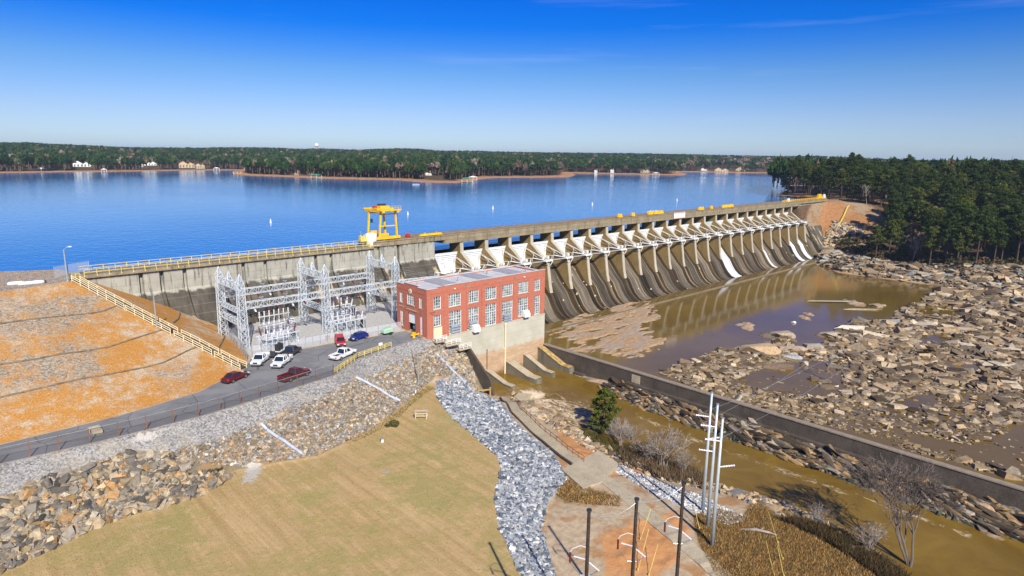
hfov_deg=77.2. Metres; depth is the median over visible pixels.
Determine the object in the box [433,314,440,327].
window
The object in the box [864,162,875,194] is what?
pine tree
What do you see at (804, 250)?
water flow
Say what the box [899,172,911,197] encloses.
pine tree
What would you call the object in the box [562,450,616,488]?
concrete pad
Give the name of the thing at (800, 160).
pine tree
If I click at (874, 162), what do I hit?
pine tree
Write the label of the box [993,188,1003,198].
pine tree
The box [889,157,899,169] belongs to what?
pine tree
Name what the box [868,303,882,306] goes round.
boulder
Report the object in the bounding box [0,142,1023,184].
woodland
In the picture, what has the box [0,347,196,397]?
drain gutter
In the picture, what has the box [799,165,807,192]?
pine tree
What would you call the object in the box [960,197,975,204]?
pine tree
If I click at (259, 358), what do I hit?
pickup
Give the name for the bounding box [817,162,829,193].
pine tree
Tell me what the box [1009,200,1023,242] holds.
pine tree
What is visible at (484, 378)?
wing wall
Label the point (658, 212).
lifting beam
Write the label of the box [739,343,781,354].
boulder
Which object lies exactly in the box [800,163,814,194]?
pine tree
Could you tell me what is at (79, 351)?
drain gutter
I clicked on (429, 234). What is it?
lifting beam
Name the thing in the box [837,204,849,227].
bank stair
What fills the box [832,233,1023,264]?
bank undergrowth
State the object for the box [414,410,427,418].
timber frame
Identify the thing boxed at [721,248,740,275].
water flow
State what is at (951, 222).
pine tree
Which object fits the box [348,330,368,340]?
hatchback
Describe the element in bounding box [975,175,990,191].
pine tree
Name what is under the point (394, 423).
bush
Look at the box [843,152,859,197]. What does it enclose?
pine tree
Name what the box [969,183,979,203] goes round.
pine tree
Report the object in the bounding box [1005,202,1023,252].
pine tree
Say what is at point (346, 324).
circuit breaker bank
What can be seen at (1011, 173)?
pine tree
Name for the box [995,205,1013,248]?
pine tree
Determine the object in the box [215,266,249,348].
lattice gantry
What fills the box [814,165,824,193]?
pine tree
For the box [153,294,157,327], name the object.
grey pole
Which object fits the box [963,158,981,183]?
pine tree
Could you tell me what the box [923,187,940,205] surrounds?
pine tree
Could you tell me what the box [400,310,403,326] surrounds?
window
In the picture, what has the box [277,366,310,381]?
pickup
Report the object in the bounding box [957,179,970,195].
pine tree
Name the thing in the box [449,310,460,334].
window
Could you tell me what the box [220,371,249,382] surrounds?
sedan
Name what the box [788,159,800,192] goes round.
pine tree
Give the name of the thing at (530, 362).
draft tube pier
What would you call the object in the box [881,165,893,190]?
pine tree
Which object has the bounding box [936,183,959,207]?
pine tree
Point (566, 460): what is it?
path kerb wall
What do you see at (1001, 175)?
pine tree
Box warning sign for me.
[674,212,684,218]
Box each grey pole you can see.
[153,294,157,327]
[417,338,418,384]
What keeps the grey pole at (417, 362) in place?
on the ground at (564, 527)
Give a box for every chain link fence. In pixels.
[222,320,246,358]
[251,321,401,354]
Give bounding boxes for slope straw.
[0,269,237,437]
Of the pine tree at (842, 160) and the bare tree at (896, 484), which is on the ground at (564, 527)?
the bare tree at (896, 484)
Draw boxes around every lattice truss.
[222,280,299,299]
[243,290,323,311]
[303,271,366,288]
[328,279,394,298]
[398,275,438,281]
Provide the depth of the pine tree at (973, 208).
295.88 m
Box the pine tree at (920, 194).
[907,188,927,231]
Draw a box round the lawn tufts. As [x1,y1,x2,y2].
[5,387,502,575]
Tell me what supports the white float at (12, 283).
on the ground at (564, 527)
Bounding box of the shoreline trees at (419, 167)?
[226,154,678,178]
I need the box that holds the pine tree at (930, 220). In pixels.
[917,209,940,254]
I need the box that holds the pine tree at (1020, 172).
[1014,168,1023,190]
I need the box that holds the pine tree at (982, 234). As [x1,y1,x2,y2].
[972,221,994,259]
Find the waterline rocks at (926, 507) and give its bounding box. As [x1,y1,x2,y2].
[598,387,1016,540]
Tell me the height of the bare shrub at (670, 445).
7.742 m
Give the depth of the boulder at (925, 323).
198.60 m
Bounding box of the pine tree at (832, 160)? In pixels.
[825,156,839,195]
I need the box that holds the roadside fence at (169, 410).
[0,364,333,463]
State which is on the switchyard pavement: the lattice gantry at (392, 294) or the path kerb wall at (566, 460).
the lattice gantry at (392, 294)
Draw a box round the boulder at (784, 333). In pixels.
[769,330,795,337]
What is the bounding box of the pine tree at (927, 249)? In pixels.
[922,241,935,258]
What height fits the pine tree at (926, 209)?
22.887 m
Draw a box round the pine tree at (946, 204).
[939,199,953,212]
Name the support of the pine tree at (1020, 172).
on the shore
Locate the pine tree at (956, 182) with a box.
[946,177,962,203]
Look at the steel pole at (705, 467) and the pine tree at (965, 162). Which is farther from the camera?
the pine tree at (965, 162)
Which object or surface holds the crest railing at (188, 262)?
on the gravity dam
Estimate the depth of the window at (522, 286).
152.71 m
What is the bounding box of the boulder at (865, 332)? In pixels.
[863,330,891,337]
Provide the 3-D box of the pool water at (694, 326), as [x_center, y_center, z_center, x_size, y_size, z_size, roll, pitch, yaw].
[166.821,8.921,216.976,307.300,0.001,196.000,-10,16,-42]
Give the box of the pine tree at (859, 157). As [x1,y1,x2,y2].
[851,154,865,190]
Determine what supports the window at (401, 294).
in the powerhouse
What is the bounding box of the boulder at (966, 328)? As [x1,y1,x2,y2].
[956,327,972,329]
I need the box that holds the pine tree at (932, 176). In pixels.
[924,170,940,189]
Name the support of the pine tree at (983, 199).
on the ground at (564, 527)
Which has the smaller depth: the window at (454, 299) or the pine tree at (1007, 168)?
the window at (454, 299)
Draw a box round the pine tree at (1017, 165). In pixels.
[1008,159,1023,174]
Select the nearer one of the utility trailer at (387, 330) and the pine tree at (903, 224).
the utility trailer at (387, 330)
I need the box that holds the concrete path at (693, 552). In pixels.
[601,476,732,575]
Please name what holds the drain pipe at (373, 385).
on the ground at (564, 527)
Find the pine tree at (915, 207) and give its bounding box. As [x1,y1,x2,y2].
[906,201,923,241]
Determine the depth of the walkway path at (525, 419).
110.91 m
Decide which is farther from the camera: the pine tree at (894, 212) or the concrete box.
the pine tree at (894, 212)
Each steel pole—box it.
[696,391,719,510]
[699,403,718,526]
[705,417,734,546]
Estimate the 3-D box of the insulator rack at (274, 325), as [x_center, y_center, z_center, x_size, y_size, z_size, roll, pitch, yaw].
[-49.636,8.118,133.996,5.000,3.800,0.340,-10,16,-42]
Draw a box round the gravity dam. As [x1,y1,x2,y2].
[68,198,835,328]
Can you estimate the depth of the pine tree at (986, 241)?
290.26 m
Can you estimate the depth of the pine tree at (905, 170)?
373.10 m
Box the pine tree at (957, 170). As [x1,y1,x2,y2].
[955,167,962,175]
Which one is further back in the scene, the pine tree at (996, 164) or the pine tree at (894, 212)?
the pine tree at (996, 164)
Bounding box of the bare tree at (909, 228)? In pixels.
[905,221,914,244]
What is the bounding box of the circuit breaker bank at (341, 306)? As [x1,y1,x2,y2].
[321,296,355,318]
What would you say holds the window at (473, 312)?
in the powerhouse
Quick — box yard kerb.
[250,330,403,357]
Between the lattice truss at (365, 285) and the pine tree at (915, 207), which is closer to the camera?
the lattice truss at (365, 285)
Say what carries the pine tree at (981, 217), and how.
on the ground at (564, 527)
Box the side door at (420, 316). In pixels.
[420,316,422,334]
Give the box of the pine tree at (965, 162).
[959,160,970,187]
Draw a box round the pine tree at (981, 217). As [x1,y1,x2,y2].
[968,209,997,261]
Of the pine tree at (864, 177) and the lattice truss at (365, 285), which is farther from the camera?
the pine tree at (864, 177)
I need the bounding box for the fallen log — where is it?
[741,528,776,534]
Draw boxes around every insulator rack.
[258,308,289,323]
[262,317,285,337]
[265,330,289,351]
[327,309,351,327]
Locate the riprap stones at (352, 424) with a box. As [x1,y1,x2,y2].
[155,343,488,465]
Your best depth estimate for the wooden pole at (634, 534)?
50.94 m
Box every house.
[73,161,90,166]
[178,161,194,167]
[196,163,204,168]
[715,168,728,171]
[736,167,750,171]
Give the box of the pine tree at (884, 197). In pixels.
[883,184,895,200]
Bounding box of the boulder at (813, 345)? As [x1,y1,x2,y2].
[802,343,823,348]
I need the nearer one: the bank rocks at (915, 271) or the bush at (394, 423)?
the bush at (394, 423)
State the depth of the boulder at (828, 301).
231.44 m
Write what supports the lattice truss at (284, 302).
attached to the lattice gantry at (235, 288)
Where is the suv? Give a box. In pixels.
[334,333,345,346]
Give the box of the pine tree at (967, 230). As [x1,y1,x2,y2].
[951,226,977,263]
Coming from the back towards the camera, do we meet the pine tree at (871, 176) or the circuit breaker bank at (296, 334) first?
the pine tree at (871, 176)
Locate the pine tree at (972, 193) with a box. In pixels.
[967,190,977,205]
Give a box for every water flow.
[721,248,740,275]
[721,250,740,277]
[763,250,776,267]
[790,242,805,260]
[798,239,813,258]
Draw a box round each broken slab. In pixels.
[513,392,531,400]
[519,400,534,405]
[527,407,536,411]
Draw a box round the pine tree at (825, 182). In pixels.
[819,178,828,193]
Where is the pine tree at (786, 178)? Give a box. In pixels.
[783,167,794,190]
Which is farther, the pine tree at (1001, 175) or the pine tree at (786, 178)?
the pine tree at (786, 178)
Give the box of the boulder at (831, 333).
[819,331,840,336]
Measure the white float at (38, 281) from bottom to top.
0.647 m
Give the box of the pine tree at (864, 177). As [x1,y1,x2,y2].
[854,168,870,202]
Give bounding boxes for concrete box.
[87,425,102,435]
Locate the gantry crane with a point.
(380, 208)
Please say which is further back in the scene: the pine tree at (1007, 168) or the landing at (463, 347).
the pine tree at (1007, 168)
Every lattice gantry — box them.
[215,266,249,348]
[297,258,332,332]
[366,250,399,319]
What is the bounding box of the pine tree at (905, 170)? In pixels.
[895,168,913,186]
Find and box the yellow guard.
[358,235,366,241]
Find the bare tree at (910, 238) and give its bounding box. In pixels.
[906,235,921,254]
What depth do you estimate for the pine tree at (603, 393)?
119.51 m
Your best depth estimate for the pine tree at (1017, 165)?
373.66 m
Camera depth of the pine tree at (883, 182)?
364.44 m
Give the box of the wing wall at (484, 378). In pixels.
[465,344,494,395]
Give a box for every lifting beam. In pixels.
[419,232,442,236]
[653,210,663,213]
[721,204,733,207]
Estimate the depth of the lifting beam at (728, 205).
295.11 m
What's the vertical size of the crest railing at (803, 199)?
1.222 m
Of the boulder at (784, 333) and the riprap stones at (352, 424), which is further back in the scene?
the boulder at (784, 333)
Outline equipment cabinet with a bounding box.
[286,316,295,326]
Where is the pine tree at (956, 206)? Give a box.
[944,199,964,252]
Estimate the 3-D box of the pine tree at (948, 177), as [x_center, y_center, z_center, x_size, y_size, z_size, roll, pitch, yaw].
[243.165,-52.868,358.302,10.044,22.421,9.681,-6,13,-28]
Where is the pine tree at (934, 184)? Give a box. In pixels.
[926,181,939,200]
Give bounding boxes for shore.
[0,158,958,207]
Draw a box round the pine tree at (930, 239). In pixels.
[922,225,943,264]
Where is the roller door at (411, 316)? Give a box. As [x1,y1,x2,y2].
[408,312,414,328]
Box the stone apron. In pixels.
[433,376,566,575]
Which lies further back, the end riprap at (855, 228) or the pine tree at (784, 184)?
the pine tree at (784, 184)
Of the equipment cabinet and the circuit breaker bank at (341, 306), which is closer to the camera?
the equipment cabinet
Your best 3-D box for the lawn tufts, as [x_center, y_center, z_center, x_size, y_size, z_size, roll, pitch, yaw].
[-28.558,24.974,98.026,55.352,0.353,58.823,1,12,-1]
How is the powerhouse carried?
on the ground at (564, 527)
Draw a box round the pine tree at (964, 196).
[959,194,972,209]
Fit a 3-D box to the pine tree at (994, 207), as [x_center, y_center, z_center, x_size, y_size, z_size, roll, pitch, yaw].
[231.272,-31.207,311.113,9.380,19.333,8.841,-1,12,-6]
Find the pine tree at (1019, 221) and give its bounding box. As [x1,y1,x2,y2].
[1009,210,1023,263]
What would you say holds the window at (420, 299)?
in the powerhouse
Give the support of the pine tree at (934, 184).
on the ground at (564, 527)
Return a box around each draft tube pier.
[485,369,515,389]
[506,360,541,383]
[523,353,554,377]
[537,346,573,373]
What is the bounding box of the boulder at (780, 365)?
[762,362,794,369]
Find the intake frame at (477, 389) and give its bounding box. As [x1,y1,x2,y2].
[476,387,490,395]
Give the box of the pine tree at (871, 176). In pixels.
[862,174,877,203]
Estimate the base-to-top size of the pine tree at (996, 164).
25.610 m
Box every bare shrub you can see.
[607,416,634,444]
[617,422,646,440]
[630,439,668,459]
[636,424,694,466]
[669,447,699,471]
[803,501,834,522]
[850,519,888,550]
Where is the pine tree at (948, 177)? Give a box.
[939,173,955,187]
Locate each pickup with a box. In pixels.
[250,352,269,365]
[270,354,292,367]
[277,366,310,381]
[279,345,301,356]
[328,346,356,360]
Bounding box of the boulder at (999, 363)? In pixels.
[987,361,1016,365]
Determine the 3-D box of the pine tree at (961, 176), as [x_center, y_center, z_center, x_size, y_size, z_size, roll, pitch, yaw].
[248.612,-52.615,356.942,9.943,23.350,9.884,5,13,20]
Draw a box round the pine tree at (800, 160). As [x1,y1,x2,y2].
[789,155,804,191]
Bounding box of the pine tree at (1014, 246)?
[1008,242,1023,257]
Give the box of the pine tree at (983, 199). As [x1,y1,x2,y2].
[978,193,996,209]
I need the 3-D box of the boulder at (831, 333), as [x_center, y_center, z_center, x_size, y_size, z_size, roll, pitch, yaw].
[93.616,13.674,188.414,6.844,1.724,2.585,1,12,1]
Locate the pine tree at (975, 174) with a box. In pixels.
[966,171,982,188]
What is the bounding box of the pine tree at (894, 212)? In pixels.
[884,197,906,246]
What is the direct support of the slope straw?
on the ground at (564, 527)
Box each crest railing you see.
[78,241,360,269]
[83,242,370,276]
[782,197,825,202]
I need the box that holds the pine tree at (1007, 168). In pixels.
[997,162,1010,173]
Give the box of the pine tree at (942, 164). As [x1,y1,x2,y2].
[937,162,948,171]
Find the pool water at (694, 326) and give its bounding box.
[544,258,1023,486]
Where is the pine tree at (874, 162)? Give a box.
[867,159,880,197]
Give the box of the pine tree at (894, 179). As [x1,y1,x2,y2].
[885,173,902,194]
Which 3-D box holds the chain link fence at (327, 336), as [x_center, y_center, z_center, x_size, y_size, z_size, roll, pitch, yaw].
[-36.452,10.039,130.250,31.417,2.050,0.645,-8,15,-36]
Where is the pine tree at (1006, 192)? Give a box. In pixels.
[997,189,1011,207]
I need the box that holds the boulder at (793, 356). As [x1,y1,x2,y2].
[779,354,802,358]
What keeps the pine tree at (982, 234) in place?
on the ground at (564, 527)
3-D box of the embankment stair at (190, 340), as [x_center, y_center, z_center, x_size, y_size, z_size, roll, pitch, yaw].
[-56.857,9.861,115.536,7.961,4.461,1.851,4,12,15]
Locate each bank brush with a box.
[580,425,625,456]
[616,439,709,485]
[778,512,917,575]
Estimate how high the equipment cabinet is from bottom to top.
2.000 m
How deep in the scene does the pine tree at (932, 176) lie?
357.86 m
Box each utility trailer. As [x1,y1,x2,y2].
[269,351,277,356]
[274,342,284,351]
[378,326,393,334]
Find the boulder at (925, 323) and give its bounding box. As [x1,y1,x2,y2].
[911,322,935,326]
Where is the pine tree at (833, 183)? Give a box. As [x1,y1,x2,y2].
[824,172,837,196]
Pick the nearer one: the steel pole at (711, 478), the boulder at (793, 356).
the steel pole at (711, 478)
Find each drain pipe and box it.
[258,421,303,454]
[352,375,399,401]
[434,352,465,382]
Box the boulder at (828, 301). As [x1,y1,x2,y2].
[807,300,850,302]
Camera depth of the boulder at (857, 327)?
193.81 m
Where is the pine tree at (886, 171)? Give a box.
[876,167,891,200]
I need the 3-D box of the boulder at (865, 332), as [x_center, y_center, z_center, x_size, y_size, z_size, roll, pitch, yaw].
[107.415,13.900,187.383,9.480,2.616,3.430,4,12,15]
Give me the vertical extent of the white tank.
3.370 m
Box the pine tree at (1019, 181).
[1010,176,1023,195]
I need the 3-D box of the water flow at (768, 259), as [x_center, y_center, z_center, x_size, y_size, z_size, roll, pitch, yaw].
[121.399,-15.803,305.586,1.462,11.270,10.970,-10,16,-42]
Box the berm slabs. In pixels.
[598,376,1023,542]
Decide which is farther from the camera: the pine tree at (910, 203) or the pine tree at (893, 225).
the pine tree at (910, 203)
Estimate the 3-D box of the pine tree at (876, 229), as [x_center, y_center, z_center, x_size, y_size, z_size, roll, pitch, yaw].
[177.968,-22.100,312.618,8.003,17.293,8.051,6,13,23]
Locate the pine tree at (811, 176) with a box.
[804,172,816,194]
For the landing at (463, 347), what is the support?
on the ground at (564, 527)
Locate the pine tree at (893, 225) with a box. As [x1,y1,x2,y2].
[882,219,900,257]
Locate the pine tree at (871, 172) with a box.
[862,170,875,200]
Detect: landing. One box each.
[432,335,446,343]
[442,337,460,346]
[455,342,470,350]
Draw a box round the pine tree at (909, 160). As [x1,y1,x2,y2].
[899,154,915,168]
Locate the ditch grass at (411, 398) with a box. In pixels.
[344,386,433,443]
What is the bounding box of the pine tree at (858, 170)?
[852,165,863,196]
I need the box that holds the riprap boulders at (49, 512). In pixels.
[0,449,235,575]
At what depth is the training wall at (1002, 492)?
114.97 m
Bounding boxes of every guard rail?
[334,353,357,372]
[357,342,391,358]
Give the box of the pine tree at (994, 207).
[984,204,997,241]
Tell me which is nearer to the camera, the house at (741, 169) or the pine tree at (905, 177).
the pine tree at (905, 177)
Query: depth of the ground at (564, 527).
89.51 m
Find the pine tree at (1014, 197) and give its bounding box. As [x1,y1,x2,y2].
[1004,193,1022,205]
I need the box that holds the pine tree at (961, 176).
[952,172,969,182]
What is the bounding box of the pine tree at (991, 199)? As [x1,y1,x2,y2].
[978,193,1000,207]
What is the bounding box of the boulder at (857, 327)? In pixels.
[834,325,864,329]
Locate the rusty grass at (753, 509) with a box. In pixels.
[694,499,880,575]
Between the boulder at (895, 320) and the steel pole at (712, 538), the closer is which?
the steel pole at (712, 538)
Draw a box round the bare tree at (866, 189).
[862,185,870,203]
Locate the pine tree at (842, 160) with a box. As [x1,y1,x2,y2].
[837,156,847,193]
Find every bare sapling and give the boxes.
[825,354,837,378]
[842,364,849,387]
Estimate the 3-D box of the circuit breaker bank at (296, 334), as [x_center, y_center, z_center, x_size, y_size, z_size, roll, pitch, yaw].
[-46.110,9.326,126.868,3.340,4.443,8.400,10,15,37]
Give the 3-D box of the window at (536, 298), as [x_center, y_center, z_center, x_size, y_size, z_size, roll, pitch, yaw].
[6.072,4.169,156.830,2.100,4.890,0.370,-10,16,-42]
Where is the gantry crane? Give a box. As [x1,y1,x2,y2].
[363,204,400,240]
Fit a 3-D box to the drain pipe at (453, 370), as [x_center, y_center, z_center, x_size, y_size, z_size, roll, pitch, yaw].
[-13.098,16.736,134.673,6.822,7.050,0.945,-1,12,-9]
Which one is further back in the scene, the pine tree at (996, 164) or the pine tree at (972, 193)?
the pine tree at (996, 164)
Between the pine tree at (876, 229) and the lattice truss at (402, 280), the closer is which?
the lattice truss at (402, 280)
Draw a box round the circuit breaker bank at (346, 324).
[328,307,365,333]
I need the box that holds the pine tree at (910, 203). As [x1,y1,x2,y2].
[899,199,916,221]
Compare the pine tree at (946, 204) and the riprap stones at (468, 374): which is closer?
the riprap stones at (468, 374)
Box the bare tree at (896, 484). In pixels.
[842,451,964,566]
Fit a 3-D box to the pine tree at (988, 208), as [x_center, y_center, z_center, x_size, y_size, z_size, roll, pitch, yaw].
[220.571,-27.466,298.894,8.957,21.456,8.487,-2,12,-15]
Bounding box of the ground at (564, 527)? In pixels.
[0,199,1023,575]
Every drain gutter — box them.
[0,304,117,323]
[0,329,162,364]
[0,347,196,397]
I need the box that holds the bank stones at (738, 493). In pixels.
[510,391,886,567]
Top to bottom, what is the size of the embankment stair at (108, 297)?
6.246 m
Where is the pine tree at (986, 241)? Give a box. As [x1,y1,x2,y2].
[983,218,996,256]
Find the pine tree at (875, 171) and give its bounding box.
[871,168,879,201]
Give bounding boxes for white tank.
[363,233,379,246]
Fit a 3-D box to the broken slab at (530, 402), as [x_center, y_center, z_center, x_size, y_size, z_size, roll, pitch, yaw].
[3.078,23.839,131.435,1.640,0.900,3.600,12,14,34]
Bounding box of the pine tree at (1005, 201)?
[993,197,1012,213]
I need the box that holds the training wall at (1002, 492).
[543,343,1023,510]
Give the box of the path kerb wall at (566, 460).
[500,397,572,464]
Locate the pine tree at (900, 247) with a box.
[897,242,909,260]
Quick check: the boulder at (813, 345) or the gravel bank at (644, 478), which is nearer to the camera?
the gravel bank at (644, 478)
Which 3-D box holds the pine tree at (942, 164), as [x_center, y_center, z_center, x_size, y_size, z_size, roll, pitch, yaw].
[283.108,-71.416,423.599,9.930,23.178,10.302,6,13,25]
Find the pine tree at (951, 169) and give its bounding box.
[941,166,956,185]
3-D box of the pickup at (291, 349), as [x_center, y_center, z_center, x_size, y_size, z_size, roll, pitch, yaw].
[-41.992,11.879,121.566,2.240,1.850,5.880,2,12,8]
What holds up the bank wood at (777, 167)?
on the shore
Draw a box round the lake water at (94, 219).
[0,170,797,271]
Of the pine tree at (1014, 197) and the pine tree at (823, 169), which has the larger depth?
the pine tree at (823, 169)
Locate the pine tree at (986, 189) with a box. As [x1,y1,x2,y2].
[974,183,993,207]
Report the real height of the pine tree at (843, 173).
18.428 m
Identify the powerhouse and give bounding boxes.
[396,263,545,374]
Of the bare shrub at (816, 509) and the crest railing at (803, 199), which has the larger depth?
the crest railing at (803, 199)
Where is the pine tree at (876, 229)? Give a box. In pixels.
[869,225,887,257]
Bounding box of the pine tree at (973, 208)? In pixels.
[965,205,979,251]
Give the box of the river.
[492,365,1023,575]
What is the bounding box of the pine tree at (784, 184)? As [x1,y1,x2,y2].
[781,177,788,190]
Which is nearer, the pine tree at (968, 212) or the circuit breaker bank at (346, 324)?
the circuit breaker bank at (346, 324)
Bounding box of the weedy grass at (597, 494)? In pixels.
[556,478,620,505]
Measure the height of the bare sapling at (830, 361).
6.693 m
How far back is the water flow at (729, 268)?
280.10 m
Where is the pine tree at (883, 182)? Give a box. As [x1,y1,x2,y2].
[875,174,889,207]
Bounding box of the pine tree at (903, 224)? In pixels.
[890,219,909,251]
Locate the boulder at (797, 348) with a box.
[777,346,807,350]
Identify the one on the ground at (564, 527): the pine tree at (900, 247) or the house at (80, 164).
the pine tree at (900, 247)
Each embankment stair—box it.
[71,275,132,309]
[125,304,177,334]
[173,329,218,355]
[214,349,246,369]
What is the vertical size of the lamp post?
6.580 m
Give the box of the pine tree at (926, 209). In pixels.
[914,202,937,244]
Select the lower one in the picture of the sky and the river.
the river
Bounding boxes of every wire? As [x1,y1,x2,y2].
[699,335,870,413]
[703,324,859,423]
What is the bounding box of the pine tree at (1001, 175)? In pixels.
[990,170,1008,183]
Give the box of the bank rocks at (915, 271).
[816,250,1023,303]
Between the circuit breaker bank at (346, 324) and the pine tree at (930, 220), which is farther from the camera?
the pine tree at (930, 220)
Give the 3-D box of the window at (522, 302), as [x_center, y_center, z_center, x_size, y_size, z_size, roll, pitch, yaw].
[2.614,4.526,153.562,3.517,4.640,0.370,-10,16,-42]
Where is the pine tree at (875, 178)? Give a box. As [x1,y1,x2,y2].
[869,177,881,203]
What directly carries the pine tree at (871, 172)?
on the ground at (564, 527)
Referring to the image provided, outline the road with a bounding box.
[0,331,422,463]
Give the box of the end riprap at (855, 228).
[822,220,867,249]
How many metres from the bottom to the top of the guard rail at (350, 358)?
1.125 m
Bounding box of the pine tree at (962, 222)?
[950,213,973,252]
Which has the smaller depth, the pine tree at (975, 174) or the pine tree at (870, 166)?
the pine tree at (975, 174)
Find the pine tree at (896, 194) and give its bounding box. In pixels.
[883,189,901,237]
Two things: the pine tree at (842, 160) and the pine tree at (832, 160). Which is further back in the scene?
the pine tree at (842, 160)
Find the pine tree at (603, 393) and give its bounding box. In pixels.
[587,387,621,431]
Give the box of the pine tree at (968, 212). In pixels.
[953,203,975,259]
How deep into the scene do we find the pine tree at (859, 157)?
446.98 m
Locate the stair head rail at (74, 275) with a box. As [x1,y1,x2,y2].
[68,273,80,277]
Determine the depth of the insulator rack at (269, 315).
143.18 m
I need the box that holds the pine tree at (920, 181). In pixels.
[910,177,930,197]
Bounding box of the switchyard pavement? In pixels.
[226,300,404,364]
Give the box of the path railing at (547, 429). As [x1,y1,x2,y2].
[510,393,583,458]
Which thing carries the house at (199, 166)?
on the shore
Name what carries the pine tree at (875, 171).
on the ground at (564, 527)
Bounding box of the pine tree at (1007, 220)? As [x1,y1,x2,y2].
[995,215,1014,259]
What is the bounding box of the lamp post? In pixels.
[63,246,71,281]
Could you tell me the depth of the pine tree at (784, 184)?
489.02 m
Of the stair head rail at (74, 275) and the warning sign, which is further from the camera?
the warning sign
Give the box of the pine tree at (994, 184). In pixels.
[987,182,997,192]
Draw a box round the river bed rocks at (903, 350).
[658,268,1023,480]
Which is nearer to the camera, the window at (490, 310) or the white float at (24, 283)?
the white float at (24, 283)
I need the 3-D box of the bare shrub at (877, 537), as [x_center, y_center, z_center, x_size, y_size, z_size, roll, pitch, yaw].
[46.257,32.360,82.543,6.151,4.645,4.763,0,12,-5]
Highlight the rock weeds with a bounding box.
[188,466,224,482]
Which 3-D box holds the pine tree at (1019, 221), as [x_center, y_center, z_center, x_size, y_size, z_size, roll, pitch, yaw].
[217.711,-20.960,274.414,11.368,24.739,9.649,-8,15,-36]
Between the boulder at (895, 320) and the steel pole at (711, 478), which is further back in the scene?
the boulder at (895, 320)
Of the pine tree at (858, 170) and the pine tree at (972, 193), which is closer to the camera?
the pine tree at (972, 193)
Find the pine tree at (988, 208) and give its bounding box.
[974,206,997,249]
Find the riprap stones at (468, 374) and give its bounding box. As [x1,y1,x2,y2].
[432,350,476,382]
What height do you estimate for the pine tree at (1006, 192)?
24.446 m
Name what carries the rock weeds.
on the ground at (564, 527)
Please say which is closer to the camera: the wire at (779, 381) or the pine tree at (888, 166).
the wire at (779, 381)
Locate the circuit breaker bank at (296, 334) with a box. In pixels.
[256,320,298,350]
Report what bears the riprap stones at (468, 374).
on the ground at (564, 527)
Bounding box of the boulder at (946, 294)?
[926,293,951,295]
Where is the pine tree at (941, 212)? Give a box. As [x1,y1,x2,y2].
[932,208,946,226]
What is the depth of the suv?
127.88 m
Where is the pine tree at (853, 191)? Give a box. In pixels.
[847,178,859,200]
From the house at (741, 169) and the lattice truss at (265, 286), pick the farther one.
the house at (741, 169)
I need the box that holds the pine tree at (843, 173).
[834,168,849,197]
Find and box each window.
[399,292,402,302]
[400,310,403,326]
[407,294,414,306]
[418,298,421,308]
[433,296,441,310]
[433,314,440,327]
[448,293,461,307]
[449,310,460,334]
[467,307,477,330]
[469,290,478,303]
[485,286,496,300]
[485,303,495,326]
[502,283,512,297]
[502,300,511,322]
[518,281,528,294]
[518,297,527,317]
[534,279,539,291]
[534,295,539,314]
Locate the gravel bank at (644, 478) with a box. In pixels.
[614,463,745,524]
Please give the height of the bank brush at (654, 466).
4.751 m
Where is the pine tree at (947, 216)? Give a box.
[938,213,957,258]
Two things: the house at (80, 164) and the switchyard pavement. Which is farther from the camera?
the house at (80, 164)
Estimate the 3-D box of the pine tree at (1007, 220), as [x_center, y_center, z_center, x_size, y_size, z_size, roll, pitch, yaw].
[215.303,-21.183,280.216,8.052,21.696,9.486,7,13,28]
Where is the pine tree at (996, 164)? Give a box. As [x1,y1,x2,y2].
[990,159,1006,176]
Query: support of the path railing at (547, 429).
on the walkway path at (525, 419)
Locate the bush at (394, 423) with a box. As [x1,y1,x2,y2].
[384,419,399,427]
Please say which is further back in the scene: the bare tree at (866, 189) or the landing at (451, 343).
the bare tree at (866, 189)
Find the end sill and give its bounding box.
[544,262,816,332]
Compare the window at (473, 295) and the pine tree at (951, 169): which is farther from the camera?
the pine tree at (951, 169)
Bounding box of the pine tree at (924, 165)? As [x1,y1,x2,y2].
[917,161,930,168]
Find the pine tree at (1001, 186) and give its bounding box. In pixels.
[991,183,1012,193]
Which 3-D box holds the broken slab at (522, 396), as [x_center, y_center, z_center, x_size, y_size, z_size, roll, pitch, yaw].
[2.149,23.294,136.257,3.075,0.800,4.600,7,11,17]
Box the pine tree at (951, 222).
[938,217,961,262]
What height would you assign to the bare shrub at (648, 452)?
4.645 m
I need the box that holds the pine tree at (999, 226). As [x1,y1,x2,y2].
[984,221,1010,262]
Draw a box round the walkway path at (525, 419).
[502,397,580,463]
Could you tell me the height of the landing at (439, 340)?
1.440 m
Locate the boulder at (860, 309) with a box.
[844,308,878,309]
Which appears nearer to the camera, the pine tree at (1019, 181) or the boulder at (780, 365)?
the boulder at (780, 365)
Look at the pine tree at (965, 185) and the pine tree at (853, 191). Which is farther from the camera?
the pine tree at (853, 191)
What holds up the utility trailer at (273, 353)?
on the road
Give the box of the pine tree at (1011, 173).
[1008,170,1016,182]
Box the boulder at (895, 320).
[879,319,899,322]
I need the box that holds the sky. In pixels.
[0,0,1023,159]
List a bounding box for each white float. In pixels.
[7,281,24,285]
[18,281,29,285]
[30,280,46,284]
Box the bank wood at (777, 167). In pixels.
[766,153,1023,192]
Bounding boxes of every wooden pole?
[569,508,598,575]
[617,497,645,575]
[664,481,690,575]
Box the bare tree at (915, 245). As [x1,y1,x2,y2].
[909,236,923,261]
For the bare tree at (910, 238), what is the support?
on the ground at (564, 527)

